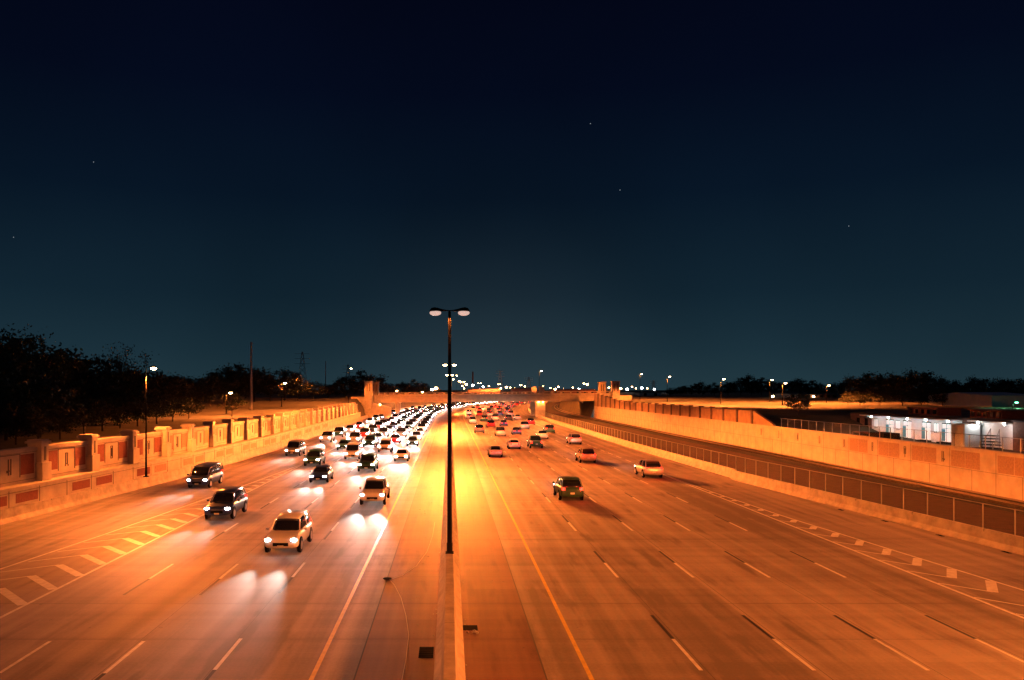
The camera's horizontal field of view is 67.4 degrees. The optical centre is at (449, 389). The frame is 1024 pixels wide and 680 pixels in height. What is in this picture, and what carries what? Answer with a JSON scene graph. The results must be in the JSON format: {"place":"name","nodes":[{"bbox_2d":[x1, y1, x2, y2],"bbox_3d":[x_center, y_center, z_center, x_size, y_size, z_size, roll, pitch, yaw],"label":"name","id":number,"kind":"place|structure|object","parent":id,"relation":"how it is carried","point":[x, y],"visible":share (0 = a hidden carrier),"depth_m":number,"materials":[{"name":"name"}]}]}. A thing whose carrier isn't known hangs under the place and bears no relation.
{"place":"outdoors","nodes":[
{"label":"outdoors","id":0,"kind":"place"},
{"bbox_2d":[0,390,784,449],"bbox_3d":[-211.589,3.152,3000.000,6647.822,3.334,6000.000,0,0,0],"label":"grass field","id":1,"kind":"structure","parent":0,"point":[263,405],"depth_m":129.03,"materials":[{"name":"plant"}]},
{"bbox_2d":[1,396,72,438],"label":"leafy tree","id":2,"kind":"object","parent":1,"relation":"on","point":[59,412],"visible":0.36,"depth_m":68.87,"materials":[{"name":"green plant"}]},
{"bbox_2d":[0,358,74,440],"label":"leafy tree","id":3,"kind":"object","parent":1,"relation":"on","point":[23,378],"visible":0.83,"depth_m":69.96,"materials":[{"name":"green plant"}]},
{"bbox_2d":[0,323,82,404],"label":"leafy tree","id":4,"kind":"object","parent":1,"relation":"on","point":[8,351],"visible":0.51,"depth_m":81.33,"materials":[{"name":"green plant"}]},
{"bbox_2d":[2,380,92,437],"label":"leafy tree","id":5,"kind":"object","parent":1,"relation":"on","point":[64,394],"visible":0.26,"depth_m":73.14,"materials":[{"name":"green plant"}]},
{"bbox_2d":[0,333,97,409],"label":"leafy tree","id":6,"kind":"object","parent":1,"relation":"on","point":[82,364],"visible":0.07,"depth_m":91.43,"materials":[{"name":"green plant"}]},
{"bbox_2d":[39,398,93,439],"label":"leafy tree","id":7,"kind":"object","parent":1,"relation":"on","point":[65,427],"visible":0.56,"depth_m":71.83,"materials":[{"name":"green plant"}]},
{"bbox_2d":[33,342,111,404],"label":"leafy tree","id":8,"kind":"object","parent":1,"relation":"on","point":[77,356],"visible":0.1,"depth_m":94.63,"materials":[{"name":"green plant"}]},
{"bbox_2d":[66,396,111,433],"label":"leafy tree","id":9,"kind":"object","parent":1,"relation":"on","point":[95,415],"visible":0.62,"depth_m":79.49,"materials":[{"name":"green plant"}]},
{"bbox_2d":[75,397,140,430],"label":"leafy tree","id":10,"kind":"object","parent":1,"relation":"on","point":[116,410],"visible":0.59,"depth_m":84.14,"materials":[{"name":"green plant"}]},
{"bbox_2d":[90,355,151,398],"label":"leafy tree","id":11,"kind":"object","parent":1,"relation":"on","point":[134,373],"visible":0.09,"depth_m":116.68,"materials":[{"name":"green plant"}]},
{"bbox_2d":[90,341,152,393],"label":"leafy tree","id":12,"kind":"object","parent":1,"relation":"on","point":[118,368],"visible":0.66,"depth_m":99.48,"materials":[{"name":"green plant"}]},
{"bbox_2d":[105,393,139,428],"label":"leafy tree","id":13,"kind":"object","parent":1,"relation":"on","point":[128,414],"visible":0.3,"depth_m":87.89,"materials":[{"name":"green plant"}]},
{"bbox_2d":[99,372,163,401],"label":"leafy tree","id":14,"kind":"object","parent":1,"relation":"on","point":[139,387],"visible":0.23,"depth_m":100.28,"materials":[{"name":"green plant"}]},
{"bbox_2d":[112,390,160,425],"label":"leafy tree","id":15,"kind":"object","parent":1,"relation":"on","point":[139,413],"visible":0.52,"depth_m":91.45,"materials":[{"name":"green plant"}]},
{"bbox_2d":[114,368,176,397],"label":"leafy tree","id":16,"kind":"object","parent":1,"relation":"on","point":[155,383],"visible":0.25,"depth_m":121.31,"materials":[{"name":"green plant"}]},
{"bbox_2d":[140,394,182,423],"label":"leafy tree","id":17,"kind":"object","parent":1,"relation":"on","point":[163,409],"visible":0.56,"depth_m":97.56,"materials":[{"name":"green plant"}]},
{"bbox_2d":[147,372,203,405],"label":"leafy tree","id":18,"kind":"object","parent":1,"relation":"on","point":[181,386],"visible":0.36,"depth_m":130.14,"materials":[{"name":"green plant"}]},
{"bbox_2d":[160,396,192,421],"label":"leafy tree","id":19,"kind":"object","parent":1,"relation":"on","point":[183,402],"visible":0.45,"depth_m":103.48,"materials":[{"name":"green plant"}]},
{"bbox_2d":[0,403,360,509],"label":"retaining wall","id":20,"kind":"structure","parent":1,"relation":"on","point":[36,470],"depth_m":71.36,"materials":[{"name":"concrete"}]},
{"bbox_2d":[176,395,206,418],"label":"leafy tree","id":21,"kind":"object","parent":1,"relation":"on","point":[193,409],"visible":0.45,"depth_m":111.83,"materials":[{"name":"green plant"}]},
{"bbox_2d":[172,375,212,405],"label":"leafy tree","id":22,"kind":"object","parent":1,"relation":"on","point":[201,388],"visible":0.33,"depth_m":140.06,"materials":[{"name":"green plant"}]},
{"bbox_2d":[180,374,221,406],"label":"leafy tree","id":23,"kind":"object","parent":1,"relation":"on","point":[209,384],"visible":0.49,"depth_m":149.27,"materials":[{"name":"green plant"}]},
{"bbox_2d":[186,376,242,405],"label":"leafy tree","id":24,"kind":"object","parent":1,"relation":"on","point":[225,384],"visible":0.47,"depth_m":164.86,"materials":[{"name":"green plant"}]},
{"bbox_2d":[203,363,248,403],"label":"leafy tree","id":25,"kind":"object","parent":1,"relation":"on","point":[226,370],"visible":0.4,"depth_m":184.51,"materials":[{"name":"green plant"}]},
{"bbox_2d":[215,391,247,410],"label":"tree","id":26,"kind":"object","parent":1,"relation":"on","point":[231,401],"visible":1,"depth_m":117.58,"materials":[{"name":"green plant"}]},
{"bbox_2d":[206,362,266,399],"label":"leafy tree","id":27,"kind":"object","parent":1,"relation":"on","point":[243,389],"visible":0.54,"depth_m":188.20,"materials":[{"name":"green plant"}]},
{"bbox_2d":[250,342,252,409],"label":"utility pole","id":28,"kind":"object","parent":1,"relation":"on","point":[251,399],"visible":1,"depth_m":149.81,"materials":[{"name":"brown metal"}]},
{"bbox_2d":[239,366,281,401],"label":"leafy tree","id":29,"kind":"object","parent":1,"relation":"on","point":[265,384],"visible":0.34,"depth_m":198.89,"materials":[{"name":"green plant"}]},
{"bbox_2d":[258,372,290,401],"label":"leafy tree","id":30,"kind":"object","parent":1,"relation":"on","point":[282,379],"visible":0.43,"depth_m":203.74,"materials":[{"name":"green plant"}]},
{"bbox_2d":[274,366,305,400],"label":"leafy tree","id":31,"kind":"object","parent":1,"relation":"on","point":[295,379],"visible":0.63,"depth_m":219.19,"materials":[{"name":"green plant"}]},
{"bbox_2d":[282,377,314,399],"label":"leafy tree","id":32,"kind":"object","parent":1,"relation":"on","point":[303,388],"visible":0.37,"depth_m":228.81,"materials":[{"name":"green plant"}]},
{"bbox_2d":[303,381,326,398],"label":"leafy tree","id":33,"kind":"object","parent":1,"relation":"on","point":[315,391],"visible":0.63,"depth_m":259.35,"materials":[{"name":"green plant"}]},
{"bbox_2d":[319,384,338,395],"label":"leafy tree","id":34,"kind":"object","parent":1,"relation":"on","point":[330,389],"visible":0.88,"depth_m":278.10,"materials":[{"name":"green plant"}]},
{"bbox_2d":[333,376,363,397],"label":"leafy tree","id":35,"kind":"object","parent":1,"relation":"on","point":[342,385],"visible":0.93,"depth_m":288.47,"materials":[{"name":"green plant"}]},
{"bbox_2d":[341,370,377,396],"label":"leafy tree","id":36,"kind":"object","parent":1,"relation":"on","point":[365,378],"visible":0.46,"depth_m":299.48,"materials":[{"name":"green plant"}]},
{"bbox_2d":[356,373,394,391],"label":"leafy tree","id":37,"kind":"object","parent":1,"relation":"on","point":[380,380],"visible":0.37,"depth_m":319.39,"materials":[{"name":"green plant"}]},
{"bbox_2d":[402,378,426,393],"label":"leafy tree","id":38,"kind":"object","parent":1,"relation":"on","point":[413,388],"visible":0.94,"depth_m":339.64,"materials":[{"name":"green plant"}]},
{"bbox_2d":[467,388,499,393],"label":"warehouse","id":39,"kind":"structure","parent":1,"relation":"on","point":[484,389],"depth_m":520.00,"materials":[{"name":"brick"}]},
{"bbox_2d":[351,399,446,416],"bbox_3d":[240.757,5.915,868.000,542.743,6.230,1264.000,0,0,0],"label":"embankment","id":40,"kind":"structure","parent":0,"point":[387,404],"depth_m":331.26,"materials":[{"name":"beige concrete"}]},
{"bbox_2d":[0,401,1023,679],"bbox_3d":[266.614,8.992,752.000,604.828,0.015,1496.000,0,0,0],"label":"road","id":41,"kind":"structure","parent":0,"point":[624,571],"depth_m":36.09,"materials":[{"name":"grey asphalt"}]},
{"bbox_2d":[187,462,222,487],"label":"van","id":42,"kind":"object","parent":41,"relation":"on","point":[208,474],"visible":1,"depth_m":70.57,"materials":[{"name":"grey paint"}]},
{"bbox_2d":[204,486,247,518],"bbox_3d":[-16.044,8.103,55.004,2.389,1.860,4.877,0,0,0],"label":"car","id":43,"kind":"object","parent":41,"relation":"on","point":[231,501],"visible":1,"depth_m":54.07,"materials":[{"name":"black paint"}]},
{"bbox_2d":[0,402,455,524],"bbox_3d":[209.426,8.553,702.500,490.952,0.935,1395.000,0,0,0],"label":"concrete barrier","id":44,"kind":"object","parent":41,"relation":"on","point":[17,513],"visible":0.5,"depth_m":66.64,"materials":[{"name":"grey concrete"}]},
{"bbox_2d":[143,365,156,476],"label":"street lamp","id":45,"kind":"object","parent":44,"relation":"on","point":[153,367],"visible":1,"depth_m":71.25,"materials":[{"name":"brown metal"}]},
{"bbox_2d":[264,510,312,551],"bbox_3d":[-9.213,8.103,44.004,2.389,1.860,4.877,0,0,0],"label":"car","id":46,"kind":"object","parent":41,"relation":"on","point":[291,528],"visible":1,"depth_m":43.01,"materials":[{"name":"white paint"}]},
{"bbox_2d":[285,439,304,455],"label":"van","id":47,"kind":"object","parent":41,"relation":"on","point":[295,446],"visible":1,"depth_m":104.40,"materials":[{"name":"grey paint"}]},
{"bbox_2d":[304,449,325,465],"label":"car","id":48,"kind":"object","parent":41,"relation":"on","point":[315,456],"visible":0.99,"depth_m":90.96,"materials":[{"name":"green paint"}]},
{"bbox_2d":[309,464,333,481],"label":"car","id":49,"kind":"object","parent":41,"relation":"on","point":[323,472],"visible":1,"depth_m":74.91,"materials":[{"name":"black paint"}]},
{"bbox_2d":[320,431,334,441],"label":"car","id":50,"kind":"object","parent":41,"relation":"on","point":[328,436],"visible":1,"depth_m":131.88,"materials":[{"name":"grey paint"}]},
{"bbox_2d":[343,442,362,458],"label":"van","id":51,"kind":"object","parent":41,"relation":"on","point":[354,449],"visible":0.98,"depth_m":99.28,"materials":[{"name":"white paint"}]},
{"bbox_2d":[357,453,378,471],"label":"car","id":52,"kind":"object","parent":41,"relation":"on","point":[368,460],"visible":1,"depth_m":84.92,"materials":[{"name":"green paint"}]},
{"bbox_2d":[362,434,377,446],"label":"car","id":53,"kind":"object","parent":41,"relation":"on","point":[370,439],"visible":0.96,"depth_m":120.94,"materials":[{"name":"green paint"}]},
{"bbox_2d":[359,477,389,504],"bbox_3d":[-6.014,8.063,61.993,2.429,1.939,5.657,0,0,0],"label":"pickup truck","id":54,"kind":"object","parent":41,"relation":"on","point":[376,488],"visible":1,"depth_m":60.58,"materials":[{"name":"white paint"}]},
{"bbox_2d":[377,438,393,451],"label":"car","id":55,"kind":"object","parent":41,"relation":"on","point":[386,444],"visible":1,"depth_m":110.86,"materials":[{"name":"beige paint"}]},
{"bbox_2d":[393,448,410,460],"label":"car","id":56,"kind":"object","parent":41,"relation":"on","point":[402,453],"visible":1,"depth_m":96.50,"materials":[{"name":"white paint"}]},
{"bbox_2d":[418,647,433,657],"bbox_3d":[-0.800,8.986,26.200,0.500,0.016,1.100,0,0,0],"label":"drain grate","id":57,"kind":"object","parent":41,"relation":"on","point":[426,652],"visible":1,"depth_m":26.16,"materials":[{"name":"black metal"}]},
{"bbox_2d":[434,401,519,679],"bbox_3d":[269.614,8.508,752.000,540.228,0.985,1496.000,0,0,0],"label":"median barrier","id":58,"kind":"object","parent":41,"relation":"on","point":[449,663],"visible":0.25,"depth_m":29.62,"materials":[{"name":"concrete"}]},
{"bbox_2d":[430,307,469,553],"bbox_3d":[0.000,1.974,37.600,1.980,12.091,0.400,0,0,0],"label":"median lamp post","id":59,"kind":"object","parent":58,"relation":"on","point":[435,311],"visible":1,"depth_m":37.52,"materials":[{"name":"brown metal"}]},
{"bbox_2d":[351,381,632,417],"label":"overpass bridge","id":60,"kind":"structure","parent":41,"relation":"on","point":[371,399],"depth_m":251.20,"materials":[{"name":"concrete"}]},
{"bbox_2d":[486,445,502,456],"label":"car","id":61,"kind":"object","parent":41,"relation":"on","point":[494,450],"visible":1,"depth_m":102.33,"materials":[{"name":"grey paint"}]},
{"bbox_2d":[526,435,542,447],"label":"pickup truck","id":62,"kind":"object","parent":41,"relation":"on","point":[533,440],"visible":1,"depth_m":118.78,"materials":[{"name":"green paint"}]},
{"bbox_2d":[552,476,583,499],"bbox_3d":[9.913,8.103,63.996,2.389,1.860,4.877,0,0,0],"label":"car","id":63,"kind":"object","parent":41,"relation":"on","point":[567,486],"visible":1,"depth_m":61.93,"materials":[{"name":"green paint"}]},
{"bbox_2d":[566,433,581,443],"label":"car","id":64,"kind":"object","parent":41,"relation":"on","point":[573,438],"visible":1,"depth_m":125.89,"materials":[{"name":"grey paint"}]},
{"bbox_2d":[575,447,595,462],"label":"car","id":65,"kind":"object","parent":41,"relation":"on","point":[585,454],"visible":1,"depth_m":93.95,"materials":[{"name":"beige paint"}]},
{"bbox_2d":[634,459,662,477],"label":"car","id":66,"kind":"object","parent":41,"relation":"on","point":[643,467],"visible":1,"depth_m":78.03,"materials":[{"name":"grey paint"}]},
{"bbox_2d":[731,470,1023,554],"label":"concrete barrier","id":67,"kind":"object","parent":41,"relation":"on","point":[1008,542],"visible":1,"depth_m":51.89,"materials":[{"name":"grey concrete"}]},
{"bbox_2d":[0,0,1023,417],"label":"sky","id":68,"kind":"structure","parent":0,"point":[823,191],"materials":[{"name":"blue"}]},
{"bbox_2d":[559,401,593,416],"bbox_3d":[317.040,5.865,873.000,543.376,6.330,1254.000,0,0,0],"label":"embankment","id":69,"kind":"structure","parent":0,"point":[585,408],"depth_m":277.72,"materials":[{"name":"beige concrete"}]},
{"bbox_2d":[527,402,1023,536],"bbox_3d":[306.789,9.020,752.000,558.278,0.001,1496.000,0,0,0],"label":"rail corridor ground","id":70,"kind":"structure","parent":0,"point":[832,484],"depth_m":75.31,"materials":[{"name":"brown gravel"}]},
{"bbox_2d":[528,401,736,477],"bbox_3d":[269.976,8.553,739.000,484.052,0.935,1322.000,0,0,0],"label":"concrete barrier","id":71,"kind":"object","parent":70,"relation":"on","point":[708,466],"visible":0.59,"depth_m":105.20,"materials":[{"name":"grey concrete"}]},
{"bbox_2d":[544,412,1023,535],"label":"chain link fence","id":72,"kind":"object","parent":70,"relation":"on","point":[953,510],"visible":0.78,"depth_m":61.18,"materials":[{"name":"silver metal"}]},
{"bbox_2d":[551,404,1023,514],"bbox_3d":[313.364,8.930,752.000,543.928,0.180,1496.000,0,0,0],"label":"track bed","id":73,"kind":"object","parent":70,"relation":"on","point":[885,482],"visible":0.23,"depth_m":82.61,"materials":[{"name":"brown gravel"}]},
{"bbox_2d":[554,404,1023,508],"bbox_3d":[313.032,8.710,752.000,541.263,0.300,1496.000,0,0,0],"label":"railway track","id":74,"kind":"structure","parent":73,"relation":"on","point":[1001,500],"depth_m":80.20,"materials":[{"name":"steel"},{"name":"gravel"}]},
{"bbox_2d":[594,406,1023,500],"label":"retaining wall","id":75,"kind":"structure","parent":70,"relation":"on","point":[995,472],"depth_m":84.61,"materials":[{"name":"concrete"}]},
{"bbox_2d":[594,393,775,425],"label":"pilaster wall","id":76,"kind":"structure","parent":75,"relation":"on","point":[753,416],"depth_m":147.66,"materials":[{"name":"beige concrete"}]},
{"bbox_2d":[781,418,1023,453],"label":"chain link fence","id":77,"kind":"object","parent":75,"relation":"on","point":[808,421],"visible":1,"depth_m":77.28,"materials":[{"name":"silver metal"}]},
{"bbox_2d":[620,390,1023,452],"bbox_3d":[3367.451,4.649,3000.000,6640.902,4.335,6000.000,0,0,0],"label":"grass field","id":78,"kind":"structure","parent":0,"point":[833,410],"depth_m":156.77,"materials":[{"name":"green plant"}]},
{"bbox_2d":[550,389,595,392],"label":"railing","id":79,"kind":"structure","parent":78,"relation":"on","point":[573,390],"depth_m":640.00,"materials":[{"name":"grey metal"}]},
{"bbox_2d":[725,380,752,395],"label":"leafy tree","id":80,"kind":"object","parent":78,"relation":"on","point":[735,385],"visible":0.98,"depth_m":418.75,"materials":[{"name":"green plant"}]},
{"bbox_2d":[736,373,766,395],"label":"leafy tree","id":81,"kind":"object","parent":78,"relation":"on","point":[756,384],"visible":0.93,"depth_m":417.64,"materials":[{"name":"green plant"}]},
{"bbox_2d":[755,377,776,394],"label":"leafy tree","id":82,"kind":"object","parent":78,"relation":"on","point":[764,387],"visible":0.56,"depth_m":429.06,"materials":[{"name":"green plant"}]},
{"bbox_2d":[784,393,815,415],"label":"leafy tree","id":83,"kind":"object","parent":78,"relation":"on","point":[804,404],"visible":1,"depth_m":119.74,"materials":[{"name":"green plant"}]},
{"bbox_2d":[785,378,817,392],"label":"leafy tree","id":84,"kind":"object","parent":78,"relation":"on","point":[794,383],"visible":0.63,"depth_m":409.19,"materials":[{"name":"green plant"}]},
{"bbox_2d":[797,379,824,392],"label":"leafy tree","id":85,"kind":"object","parent":78,"relation":"on","point":[814,387],"visible":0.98,"depth_m":399.52,"materials":[{"name":"green plant"}]},
{"bbox_2d":[800,393,837,397],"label":"warehouse","id":86,"kind":"structure","parent":78,"relation":"on","point":[822,395],"depth_m":325.00,"materials":[{"name":"brick"}]},
{"bbox_2d":[834,374,865,395],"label":"leafy tree","id":87,"kind":"object","parent":78,"relation":"on","point":[846,384],"visible":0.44,"depth_m":239.89,"materials":[{"name":"green plant"}]},
{"bbox_2d":[843,386,872,403],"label":"leafy tree","id":88,"kind":"object","parent":78,"relation":"on","point":[858,397],"visible":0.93,"depth_m":169.45,"materials":[{"name":"green plant"}]},
{"bbox_2d":[848,371,884,400],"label":"leafy tree","id":89,"kind":"object","parent":78,"relation":"on","point":[867,388],"visible":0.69,"depth_m":228.37,"materials":[{"name":"green plant"}]},
{"bbox_2d":[861,386,892,402],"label":"leafy tree","id":90,"kind":"object","parent":78,"relation":"on","point":[877,395],"visible":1,"depth_m":164.22,"materials":[{"name":"green plant"}]},
{"bbox_2d":[858,370,897,394],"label":"leafy tree","id":91,"kind":"object","parent":78,"relation":"on","point":[881,376],"visible":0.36,"depth_m":228.84,"materials":[{"name":"green plant"}]},
{"bbox_2d":[868,432,899,439],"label":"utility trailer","id":92,"kind":"object","parent":78,"relation":"on","point":[897,435],"visible":0.2,"depth_m":84.90,"materials":[{"name":"black metal"}]},
{"bbox_2d":[875,372,919,400],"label":"leafy tree","id":93,"kind":"object","parent":78,"relation":"on","point":[890,383],"visible":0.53,"depth_m":223.65,"materials":[{"name":"green plant"}]},
{"bbox_2d":[885,387,922,405],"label":"leafy tree","id":94,"kind":"object","parent":78,"relation":"on","point":[908,393],"visible":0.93,"depth_m":164.16,"materials":[{"name":"green plant"}]},
{"bbox_2d":[886,367,934,401],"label":"leafy tree","id":95,"kind":"object","parent":78,"relation":"on","point":[911,378],"visible":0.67,"depth_m":218.42,"materials":[{"name":"green plant"}]},
{"bbox_2d":[912,385,934,404],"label":"leafy tree","id":96,"kind":"object","parent":78,"relation":"on","point":[923,396],"visible":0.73,"depth_m":167.14,"materials":[{"name":"green plant"}]},
{"bbox_2d":[914,370,946,397],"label":"leafy tree","id":97,"kind":"object","parent":78,"relation":"on","point":[938,383],"visible":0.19,"depth_m":228.31,"materials":[{"name":"green plant"}]},
{"bbox_2d":[848,407,1023,451],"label":"loading building","id":98,"kind":"structure","parent":78,"relation":"on","point":[938,418],"depth_m":97.24,"materials":[{"name":"painted metal"},{"name":"concrete"},{"name":"glass"}]},
{"bbox_2d":[922,422,930,439],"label":"door","id":99,"kind":"structure","parent":98,"relation":"in","point":[926,425],"depth_m":99.20,"materials":[{"name":"white metal"}]},
{"bbox_2d":[942,423,950,441],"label":"door","id":100,"kind":"structure","parent":98,"relation":"in","point":[946,426],"depth_m":95.38,"materials":[{"name":"white metal"}]},
{"bbox_2d":[926,387,953,405],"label":"leafy tree","id":101,"kind":"object","parent":78,"relation":"on","point":[941,397],"visible":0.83,"depth_m":164.60,"materials":[{"name":"green plant"}]},
{"bbox_2d":[939,381,975,393],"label":"leafy tree","id":102,"kind":"object","parent":78,"relation":"on","point":[955,387],"visible":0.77,"depth_m":228.43,"materials":[{"name":"green plant"}]},
{"bbox_2d":[951,423,979,446],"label":"storage container","id":103,"kind":"object","parent":78,"relation":"on","point":[963,429],"visible":0.86,"depth_m":89.22,"materials":[{"name":"silver metal"}]},
{"bbox_2d":[928,392,1023,406],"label":"warehouse","id":104,"kind":"structure","parent":78,"relation":"on","point":[986,399],"depth_m":154.12,"materials":[{"name":"grey concrete"}]},
{"bbox_2d":[970,377,1000,391],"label":"leafy tree","id":105,"kind":"object","parent":78,"relation":"on","point":[985,382],"visible":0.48,"depth_m":229.74,"materials":[{"name":"green plant"}]},
{"bbox_2d":[980,428,1001,448],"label":"loading stairs","id":106,"kind":"structure","parent":78,"relation":"on","point":[993,445],"depth_m":86.48,"materials":[{"name":"grey metal"}]},
{"bbox_2d":[997,377,1023,393],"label":"leafy tree","id":107,"kind":"object","parent":78,"relation":"on","point":[1012,386],"visible":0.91,"depth_m":219.29,"materials":[{"name":"green plant"}]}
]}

